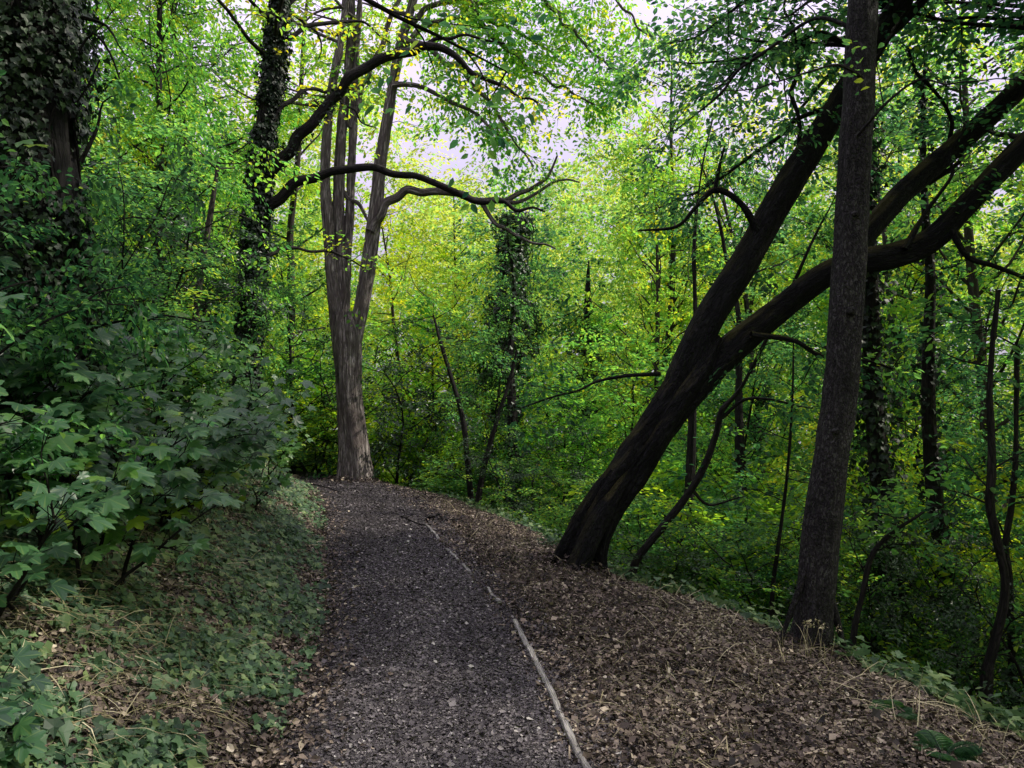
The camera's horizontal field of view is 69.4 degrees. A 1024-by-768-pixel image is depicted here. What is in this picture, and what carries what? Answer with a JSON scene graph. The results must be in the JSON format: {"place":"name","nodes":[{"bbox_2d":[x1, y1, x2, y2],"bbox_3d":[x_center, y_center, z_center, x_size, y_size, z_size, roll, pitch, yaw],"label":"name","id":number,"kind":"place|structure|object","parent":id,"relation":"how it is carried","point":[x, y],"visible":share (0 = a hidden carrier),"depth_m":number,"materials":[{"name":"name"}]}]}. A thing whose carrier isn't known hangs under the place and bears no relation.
{"place":"outdoors","nodes":[
{"label":"outdoors","id":0,"kind":"place"},
{"bbox_2d":[216,470,637,767],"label":"path","id":1,"kind":"structure","parent":0,"point":[371,500],"depth_m":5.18,"materials":[{"name":"grey gravel"}]},
{"bbox_2d":[401,515,430,524],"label":"fallen twig","id":2,"kind":"object","parent":1,"relation":"on","point":[414,521],"visible":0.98,"depth_m":9.84,"materials":[{"name":"wood"}]},
{"bbox_2d":[425,524,439,539],"bbox_3d":[-0.985,1.851,9.122,0.041,0.136,1.130,0,-1,-14],"label":"edging board","id":3,"kind":"object","parent":1,"relation":"on","point":[432,531],"visible":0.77,"depth_m":9.00,"materials":[{"name":"grey wood"}]},
{"bbox_2d":[445,548,459,561],"bbox_3d":[-0.630,1.821,7.761,0.038,0.117,0.648,0,-1,-16],"label":"edging board","id":4,"kind":"object","parent":1,"relation":"on","point":[452,554],"visible":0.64,"depth_m":7.66,"materials":[{"name":"grey wood"}]},
{"bbox_2d":[462,563,471,573],"bbox_3d":[-0.434,1.806,7.087,0.035,0.110,0.348,0,-1,-14],"label":"edging board","id":5,"kind":"object","parent":1,"relation":"on","point":[464,566],"visible":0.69,"depth_m":7.04,"materials":[{"name":"grey wood"}]},
{"bbox_2d":[487,587,501,602],"bbox_3d":[-0.150,1.778,6.080,0.040,0.123,0.425,0,-1,-16],"label":"edging board","id":6,"kind":"object","parent":1,"relation":"on","point":[498,600],"visible":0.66,"depth_m":6.00,"materials":[{"name":"grey wood"}]},
{"bbox_2d":[513,619,590,767],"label":"edging board","id":7,"kind":"object","parent":1,"relation":"on","point":[570,736],"visible":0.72,"depth_m":3.91,"materials":[{"name":"grey wood"}]},
{"bbox_2d":[0,399,1023,767],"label":"ground","id":8,"kind":"structure","parent":0,"point":[633,603],"depth_m":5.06,"materials":[{"name":"brown plant"}]},
{"bbox_2d":[0,645,53,767],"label":"maple sapling","id":9,"kind":"object","parent":8,"relation":"on","point":[26,744],"visible":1,"depth_m":2.45,"materials":[{"name":"green plant"}]},
{"bbox_2d":[0,333,144,478],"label":"maple sapling","id":10,"kind":"object","parent":8,"relation":"on","point":[15,379],"visible":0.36,"depth_m":3.83,"materials":[{"name":"green plant"}]},
{"bbox_2d":[0,421,155,617],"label":"maple sapling","id":11,"kind":"object","parent":8,"relation":"on","point":[110,504],"visible":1,"depth_m":3.00,"materials":[{"name":"green plant"}]},
{"bbox_2d":[0,454,155,572],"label":"maple sapling","id":12,"kind":"object","parent":8,"relation":"on","point":[8,518],"visible":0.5,"depth_m":3.69,"materials":[{"name":"green plant"}]},
{"bbox_2d":[0,139,215,513],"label":"maple sapling","id":13,"kind":"object","parent":8,"relation":"on","point":[103,388],"visible":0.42,"depth_m":3.78,"materials":[{"name":"green plant"}]},
{"bbox_2d":[85,30,150,227],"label":"tree","id":14,"kind":"object","parent":8,"relation":"on","point":[103,123],"visible":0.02,"depth_m":17.12,"materials":[{"name":"green plant"}]},
{"bbox_2d":[0,323,242,590],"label":"maple sapling","id":15,"kind":"object","parent":8,"relation":"on","point":[166,483],"visible":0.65,"depth_m":3.75,"materials":[{"name":"green plant"}]},
{"bbox_2d":[0,59,250,519],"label":"bush","id":16,"kind":"object","parent":8,"relation":"on","point":[35,322],"visible":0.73,"depth_m":4.04,"materials":[{"name":"green plant"}]},
{"bbox_2d":[74,0,222,319],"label":"tree","id":17,"kind":"object","parent":8,"relation":"on","point":[130,82],"visible":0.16,"depth_m":10.56,"materials":[{"name":"green plant"}]},
{"bbox_2d":[67,249,245,422],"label":"maple sapling","id":18,"kind":"object","parent":8,"relation":"on","point":[172,345],"visible":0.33,"depth_m":6.13,"materials":[{"name":"green plant"}]},
{"bbox_2d":[87,210,235,439],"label":"bush","id":19,"kind":"object","parent":8,"relation":"on","point":[126,258],"visible":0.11,"depth_m":6.51,"materials":[{"name":"green plant"}]},
{"bbox_2d":[75,73,252,387],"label":"tree","id":20,"kind":"object","parent":8,"relation":"on","point":[152,179],"visible":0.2,"depth_m":7.61,"materials":[{"name":"green plant"}]},
{"bbox_2d":[81,0,255,349],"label":"tree","id":21,"kind":"object","parent":8,"relation":"on","point":[183,11],"visible":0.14,"depth_m":17.58,"materials":[{"name":"green plant"}]},
{"bbox_2d":[86,131,277,387],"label":"tree","id":22,"kind":"object","parent":8,"relation":"on","point":[180,246],"visible":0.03,"depth_m":11.23,"materials":[{"name":"green plant"}]},
{"bbox_2d":[81,0,293,399],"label":"tree","id":23,"kind":"object","parent":8,"relation":"on","point":[158,101],"visible":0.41,"depth_m":10.41,"materials":[{"name":"green plant"}]},
{"bbox_2d":[79,139,310,411],"bbox_3d":[-4.049,-0.898,7.949,3.380,3.512,4.512,0,-1,4],"label":"bush","id":24,"kind":"object","parent":8,"relation":"on","point":[199,275],"visible":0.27,"depth_m":8.07,"materials":[{"name":"green plant"}]},
{"bbox_2d":[92,367,297,518],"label":"maple sapling","id":25,"kind":"object","parent":8,"relation":"on","point":[215,437],"visible":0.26,"depth_m":4.73,"materials":[{"name":"green plant"}]},
{"bbox_2d":[140,410,250,534],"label":"maple sapling","id":26,"kind":"object","parent":8,"relation":"on","point":[179,512],"visible":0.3,"depth_m":5.12,"materials":[{"name":"green plant"}]},
{"bbox_2d":[99,240,311,435],"bbox_3d":[-4.002,-0.280,8.690,2.911,2.897,2.520,1,-2,-38],"label":"bush","id":27,"kind":"object","parent":8,"relation":"on","point":[170,306],"visible":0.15,"depth_m":8.61,"materials":[{"name":"green plant"}]},
{"bbox_2d":[143,316,274,430],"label":"maple sapling","id":28,"kind":"object","parent":8,"relation":"on","point":[192,383],"visible":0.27,"depth_m":7.43,"materials":[{"name":"green plant"}]},
{"bbox_2d":[97,123,321,419],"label":"sapling","id":29,"kind":"object","parent":8,"relation":"on","point":[211,211],"visible":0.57,"depth_m":9.53,"materials":[{"name":"green plant"}]},
{"bbox_2d":[151,399,269,510],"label":"maple sapling","id":30,"kind":"object","parent":8,"relation":"on","point":[229,479],"visible":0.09,"depth_m":6.04,"materials":[{"name":"green plant"}]},
{"bbox_2d":[132,374,303,509],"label":"maple sapling","id":31,"kind":"object","parent":8,"relation":"on","point":[284,437],"visible":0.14,"depth_m":6.95,"materials":[{"name":"green plant"}]},
{"bbox_2d":[122,331,315,507],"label":"maple sapling","id":32,"kind":"object","parent":8,"relation":"on","point":[237,395],"visible":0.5,"depth_m":5.39,"materials":[{"name":"green plant"}]},
{"bbox_2d":[86,0,367,416],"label":"tree","id":33,"kind":"object","parent":8,"relation":"on","point":[290,118],"visible":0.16,"depth_m":16.71,"materials":[{"name":"green plant"}]},
{"bbox_2d":[209,407,278,485],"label":"maple sapling","id":34,"kind":"object","parent":8,"relation":"on","point":[274,429],"visible":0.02,"depth_m":7.69,"materials":[{"name":"green plant"}]},
{"bbox_2d":[195,365,310,438],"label":"maple sapling","id":35,"kind":"object","parent":8,"relation":"on","point":[246,383],"visible":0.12,"depth_m":8.10,"materials":[{"name":"green plant"}]},
{"bbox_2d":[237,465,293,513],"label":"maple sapling","id":36,"kind":"object","parent":8,"relation":"on","point":[281,479],"visible":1,"depth_m":7.75,"materials":[{"name":"green plant"}]},
{"bbox_2d":[0,0,556,529],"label":"ivy clad tree","id":37,"kind":"object","parent":8,"relation":"on","point":[46,46],"visible":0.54,"depth_m":4.47,"materials":[{"name":"green plant"}]},
{"bbox_2d":[254,402,313,484],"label":"maple sapling","id":38,"kind":"object","parent":8,"relation":"on","point":[283,460],"visible":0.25,"depth_m":9.77,"materials":[{"name":"green plant"}]},
{"bbox_2d":[171,0,411,468],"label":"tree","id":39,"kind":"object","parent":8,"relation":"on","point":[310,191],"visible":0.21,"depth_m":19.78,"materials":[{"name":"dark green leaf"},{"name":"bark"}]},
{"bbox_2d":[206,201,385,479],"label":"tree","id":40,"kind":"object","parent":8,"relation":"on","point":[291,295],"visible":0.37,"depth_m":16.04,"materials":[{"name":"green plant"}]},
{"bbox_2d":[213,350,410,472],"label":"bush","id":41,"kind":"object","parent":8,"relation":"on","point":[306,421],"visible":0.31,"depth_m":16.56,"materials":[{"name":"green plant"}]},
{"bbox_2d":[278,426,399,475],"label":"bush","id":42,"kind":"object","parent":8,"relation":"on","point":[313,450],"visible":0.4,"depth_m":16.19,"materials":[{"name":"green plant"}]},
{"bbox_2d":[264,298,506,500],"bbox_3d":[-2.665,0.868,16.448,6.250,5.807,4.682,0,-1,-11],"label":"bush","id":43,"kind":"object","parent":8,"relation":"on","point":[410,405],"visible":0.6,"depth_m":16.23,"materials":[{"name":"green plant"}]},
{"bbox_2d":[295,159,483,492],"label":"tree","id":44,"kind":"object","parent":8,"relation":"on","point":[388,262],"visible":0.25,"depth_m":24.92,"materials":[{"name":"green plant"}]},
{"bbox_2d":[217,0,579,450],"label":"ivy clad tree","id":45,"kind":"object","parent":8,"relation":"on","point":[271,104],"visible":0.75,"depth_m":12.03,"materials":[{"name":"green plant"}]},
{"bbox_2d":[266,350,541,507],"bbox_3d":[-2.935,2.363,19.181,7.458,6.646,6.315,1,-1,-22],"label":"bush","id":46,"kind":"object","parent":8,"relation":"on","point":[334,413],"visible":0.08,"depth_m":19.05,"materials":[{"name":"green plant"}]},
{"bbox_2d":[344,309,510,504],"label":"sapling","id":47,"kind":"object","parent":8,"relation":"on","point":[470,494],"visible":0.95,"depth_m":14.45,"materials":[{"name":"green plant"}]},
{"bbox_2d":[154,0,707,480],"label":"twin stemmed tree","id":48,"kind":"object","parent":8,"relation":"on","point":[354,458],"visible":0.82,"depth_m":15.41,"materials":[{"name":"green plant"}]},
{"bbox_2d":[324,253,542,504],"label":"tree","id":49,"kind":"object","parent":8,"relation":"on","point":[428,308],"visible":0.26,"depth_m":20.04,"materials":[{"name":"green plant"}]},
{"bbox_2d":[368,167,538,481],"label":"tree","id":50,"kind":"object","parent":8,"relation":"on","point":[438,248],"visible":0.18,"depth_m":28.94,"materials":[{"name":"green plant"}]},
{"bbox_2d":[377,400,533,511],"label":"bush","id":51,"kind":"object","parent":8,"relation":"on","point":[458,439],"visible":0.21,"depth_m":16.83,"materials":[{"name":"green plant"}]},
{"bbox_2d":[392,440,570,524],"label":"bush","id":52,"kind":"object","parent":8,"relation":"on","point":[459,484],"visible":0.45,"depth_m":14.70,"materials":[{"name":"green plant"}]},
{"bbox_2d":[428,253,581,531],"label":"tree","id":53,"kind":"object","parent":8,"relation":"on","point":[488,407],"visible":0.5,"depth_m":16.55,"materials":[{"name":"green plant"}]},
{"bbox_2d":[450,186,566,519],"bbox_3d":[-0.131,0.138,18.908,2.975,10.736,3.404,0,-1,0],"label":"ivy clad tree","id":54,"kind":"object","parent":8,"relation":"on","point":[518,246],"visible":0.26,"depth_m":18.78,"materials":[{"name":"green plant"}]},
{"bbox_2d":[449,326,569,508],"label":"sapling","id":55,"kind":"object","parent":8,"relation":"on","point":[479,492],"visible":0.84,"depth_m":14.12,"materials":[{"name":"green plant"}]},
{"bbox_2d":[0,398,1023,767],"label":"ground ivy","id":56,"kind":"object","parent":8,"relation":"on","point":[150,744],"visible":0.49,"depth_m":3.98,"materials":[{"name":"green plant"}]},
{"bbox_2d":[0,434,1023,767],"bbox_3d":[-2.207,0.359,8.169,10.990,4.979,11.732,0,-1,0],"label":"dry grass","id":57,"kind":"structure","parent":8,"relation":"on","point":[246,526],"depth_m":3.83,"materials":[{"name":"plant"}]},
{"bbox_2d":[428,395,624,537],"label":"bush","id":58,"kind":"object","parent":8,"relation":"on","point":[518,475],"visible":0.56,"depth_m":13.51,"materials":[{"name":"green plant"}]},
{"bbox_2d":[409,173,652,545],"bbox_3d":[0.774,0.779,22.186,7.632,13.929,7.149,0,-1,13],"label":"tree","id":59,"kind":"object","parent":8,"relation":"on","point":[535,266],"visible":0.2,"depth_m":22.00,"materials":[{"name":"green plant"}]},
{"bbox_2d":[82,0,1023,686],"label":"woodland","id":60,"kind":"object","parent":8,"relation":"on","point":[582,226],"visible":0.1,"depth_m":29.02,"materials":[{"name":"green plant"}]},
{"bbox_2d":[463,457,671,560],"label":"bush","id":61,"kind":"object","parent":8,"relation":"on","point":[559,510],"visible":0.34,"depth_m":11.97,"materials":[{"name":"green plant"}]},
{"bbox_2d":[472,374,667,557],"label":"bush","id":62,"kind":"object","parent":8,"relation":"on","point":[561,420],"visible":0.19,"depth_m":16.84,"materials":[{"name":"green plant"}]},
{"bbox_2d":[479,333,669,550],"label":"tree","id":63,"kind":"object","parent":8,"relation":"on","point":[581,397],"visible":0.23,"depth_m":17.36,"materials":[{"name":"green plant"}]},
{"bbox_2d":[526,247,632,533],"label":"ivy clad tree","id":64,"kind":"object","parent":8,"relation":"on","point":[587,289],"visible":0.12,"depth_m":22.88,"materials":[{"name":"green plant"}]},
{"bbox_2d":[520,309,761,573],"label":"tree","id":65,"kind":"object","parent":8,"relation":"on","point":[625,422],"visible":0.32,"depth_m":14.95,"materials":[{"name":"green plant"}]},
{"bbox_2d":[543,92,762,570],"bbox_3d":[3.678,-0.612,19.145,5.313,14.521,5.461,-1,-2,31],"label":"tree","id":66,"kind":"object","parent":8,"relation":"on","point":[634,271],"visible":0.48,"depth_m":19.40,"materials":[{"name":"green plant"}]},
{"bbox_2d":[536,499,769,606],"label":"bush","id":67,"kind":"object","parent":8,"relation":"on","point":[679,562],"visible":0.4,"depth_m":9.08,"materials":[{"name":"green plant"}]},
{"bbox_2d":[558,0,757,541],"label":"tree","id":68,"kind":"object","parent":8,"relation":"on","point":[672,267],"visible":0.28,"depth_m":20.89,"materials":[{"name":"green plant"}]},
{"bbox_2d":[621,69,778,584],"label":"slim tree","id":69,"kind":"object","parent":8,"relation":"on","point":[690,470],"visible":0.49,"depth_m":11.03,"materials":[{"name":"green plant"}]},
{"bbox_2d":[618,426,795,601],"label":"tree","id":70,"kind":"object","parent":8,"relation":"on","point":[681,458],"visible":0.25,"depth_m":12.36,"materials":[{"name":"green plant"}]},
{"bbox_2d":[631,150,793,606],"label":"slim tree","id":71,"kind":"object","parent":8,"relation":"on","point":[739,439],"visible":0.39,"depth_m":13.95,"materials":[{"name":"green plant"}]},
{"bbox_2d":[607,471,853,620],"bbox_3d":[2.507,2.480,10.354,3.780,2.495,4.367,0,-1,-2],"label":"bush","id":72,"kind":"object","parent":8,"relation":"on","point":[677,518],"visible":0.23,"depth_m":10.17,"materials":[{"name":"green plant"}]},
{"bbox_2d":[627,95,833,589],"bbox_3d":[7.656,0.065,26.630,8.724,19.365,8.488,-1,-2,38],"label":"tree","id":73,"kind":"object","parent":8,"relation":"on","point":[734,204],"visible":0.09,"depth_m":25.88,"materials":[{"name":"green plant"}]},
{"bbox_2d":[631,481,888,649],"bbox_3d":[3.178,2.633,9.542,3.465,2.804,4.003,0,-1,12],"label":"bush","id":74,"kind":"object","parent":8,"relation":"on","point":[792,562],"visible":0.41,"depth_m":9.09,"materials":[{"name":"green plant"}]},
{"bbox_2d":[635,282,894,625],"bbox_3d":[4.720,1.807,14.764,5.155,7.425,4.829,-1,-1,22],"label":"tree","id":75,"kind":"object","parent":8,"relation":"on","point":[776,440],"visible":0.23,"depth_m":14.57,"materials":[{"name":"green plant"}]},
{"bbox_2d":[508,0,1023,574],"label":"leaning tree","id":76,"kind":"object","parent":8,"relation":"on","point":[706,358],"visible":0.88,"depth_m":7.64,"materials":[{"name":"black plant"}]},
{"bbox_2d":[637,86,911,617],"bbox_3d":[7.107,0.105,21.782,7.693,17.355,7.148,1,-2,-43],"label":"tree","id":77,"kind":"object","parent":8,"relation":"on","point":[758,404],"visible":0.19,"depth_m":21.57,"materials":[{"name":"green plant"}]},
{"bbox_2d":[693,343,864,619],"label":"sapling","id":78,"kind":"object","parent":8,"relation":"on","point":[756,445],"visible":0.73,"depth_m":8.96,"materials":[{"name":"green plant"}]},
{"bbox_2d":[627,150,951,578],"bbox_3d":[3.331,-0.185,8.776,3.760,5.538,1.453,0,-1,-17],"label":"sapling","id":79,"kind":"object","parent":8,"relation":"on","point":[676,509],"visible":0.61,"depth_m":8.75,"materials":[{"name":"green plant"}]},
{"bbox_2d":[564,420,1021,680],"bbox_3d":[4.085,2.891,11.319,6.240,4.939,5.284,0,-1,12],"label":"bush","id":80,"kind":"object","parent":8,"relation":"on","point":[703,520],"visible":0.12,"depth_m":10.91,"materials":[{"name":"green plant"}]},
{"bbox_2d":[765,618,861,662],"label":"grass tuft","id":81,"kind":"object","parent":8,"relation":"on","point":[810,620],"visible":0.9,"depth_m":5.04,"materials":[{"name":"plant"}]},
{"bbox_2d":[644,0,1023,649],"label":"woodland tree","id":82,"kind":"object","parent":8,"relation":"on","point":[814,596],"visible":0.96,"depth_m":5.42,"materials":[{"name":"green plant"}]},
{"bbox_2d":[722,185,975,626],"bbox_3d":[8.107,1.613,18.339,5.862,12.816,6.025,-1,-2,45],"label":"tree","id":83,"kind":"object","parent":8,"relation":"on","point":[822,303],"visible":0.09,"depth_m":17.62,"materials":[{"name":"green plant"}]},
{"bbox_2d":[739,487,969,673],"bbox_3d":[4.125,2.937,9.148,2.766,3.604,3.692,-1,-2,35],"label":"bush","id":84,"kind":"object","parent":8,"relation":"on","point":[882,605],"visible":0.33,"depth_m":8.34,"materials":[{"name":"green plant"}]},
{"bbox_2d":[704,0,1023,670],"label":"ivy clad tree","id":85,"kind":"object","parent":8,"relation":"on","point":[879,461],"visible":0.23,"depth_m":9.38,"materials":[{"name":"green plant"}]},
{"bbox_2d":[759,508,1023,718],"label":"bush","id":86,"kind":"object","parent":8,"relation":"on","point":[1015,569],"visible":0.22,"depth_m":8.21,"materials":[{"name":"green plant"}]},
{"bbox_2d":[763,434,1023,698],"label":"bush","id":87,"kind":"object","parent":8,"relation":"on","point":[1017,510],"visible":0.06,"depth_m":9.99,"materials":[{"name":"green plant"}]},
{"bbox_2d":[763,390,1023,690],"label":"tree","id":88,"kind":"object","parent":8,"relation":"on","point":[912,472],"visible":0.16,"depth_m":11.44,"materials":[{"name":"green plant"}]},
{"bbox_2d":[869,699,919,719],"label":"fern","id":89,"kind":"object","parent":8,"relation":"on","point":[908,713],"visible":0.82,"depth_m":4.09,"materials":[{"name":"green plant"}]},
{"bbox_2d":[774,55,1021,626],"bbox_3d":[8.388,-0.248,16.455,6.697,15.108,6.223,-1,-1,25],"label":"tree","id":90,"kind":"object","parent":8,"relation":"on","point":[892,131],"visible":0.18,"depth_m":16.62,"materials":[{"name":"green plant"}]},
{"bbox_2d":[785,4,1023,608],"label":"tree","id":91,"kind":"object","parent":8,"relation":"on","point":[895,271],"visible":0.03,"depth_m":23.87,"materials":[{"name":"green plant"}]},
{"bbox_2d":[796,300,1023,699],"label":"tree","id":92,"kind":"object","parent":8,"relation":"on","point":[966,379],"visible":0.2,"depth_m":11.52,"materials":[{"name":"green plant"}]},
{"bbox_2d":[801,28,1023,695],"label":"slim tree","id":93,"kind":"object","parent":8,"relation":"on","point":[928,381],"visible":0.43,"depth_m":9.94,"materials":[{"name":"green plant"}]},
{"bbox_2d":[803,0,1023,696],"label":"tree","id":94,"kind":"object","parent":8,"relation":"on","point":[974,293],"visible":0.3,"depth_m":13.28,"materials":[{"name":"green plant"}]},
{"bbox_2d":[836,535,1023,715],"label":"bush","id":95,"kind":"object","parent":8,"relation":"on","point":[948,656],"visible":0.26,"depth_m":7.92,"materials":[{"name":"green plant"}]},
{"bbox_2d":[845,466,1023,650],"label":"sapling","id":96,"kind":"object","parent":8,"relation":"on","point":[887,519],"visible":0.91,"depth_m":7.33,"materials":[{"name":"green plant"}]},
{"bbox_2d":[861,502,1023,723],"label":"bush","id":97,"kind":"object","parent":8,"relation":"on","point":[1010,692],"visible":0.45,"depth_m":7.43,"materials":[{"name":"green plant"}]},
{"bbox_2d":[905,729,981,764],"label":"fern","id":98,"kind":"object","parent":8,"relation":"on","point":[961,750],"visible":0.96,"depth_m":3.58,"materials":[{"name":"green plant"}]},
{"bbox_2d":[885,290,1023,711],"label":"sapling","id":99,"kind":"object","parent":8,"relation":"on","point":[989,660],"visible":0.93,"depth_m":6.98,"materials":[{"name":"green plant"}]},
{"bbox_2d":[886,22,1023,682],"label":"tree","id":100,"kind":"object","parent":8,"relation":"on","point":[1016,207],"visible":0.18,"depth_m":16.19,"materials":[{"name":"green plant"}]},
{"bbox_2d":[901,306,1023,708],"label":"sapling","id":101,"kind":"object","parent":8,"relation":"on","point":[1010,514],"visible":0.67,"depth_m":7.55,"materials":[{"name":"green plant"}]},
{"bbox_2d":[906,303,1023,716],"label":"tree","id":102,"kind":"object","parent":8,"relation":"on","point":[1001,517],"visible":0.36,"depth_m":9.67,"materials":[{"name":"green plant"}]},
{"bbox_2d":[74,0,1023,452],"label":"sky","id":103,"kind":"structure","parent":0,"point":[642,8],"materials":[{"name":"white"}]}
]}

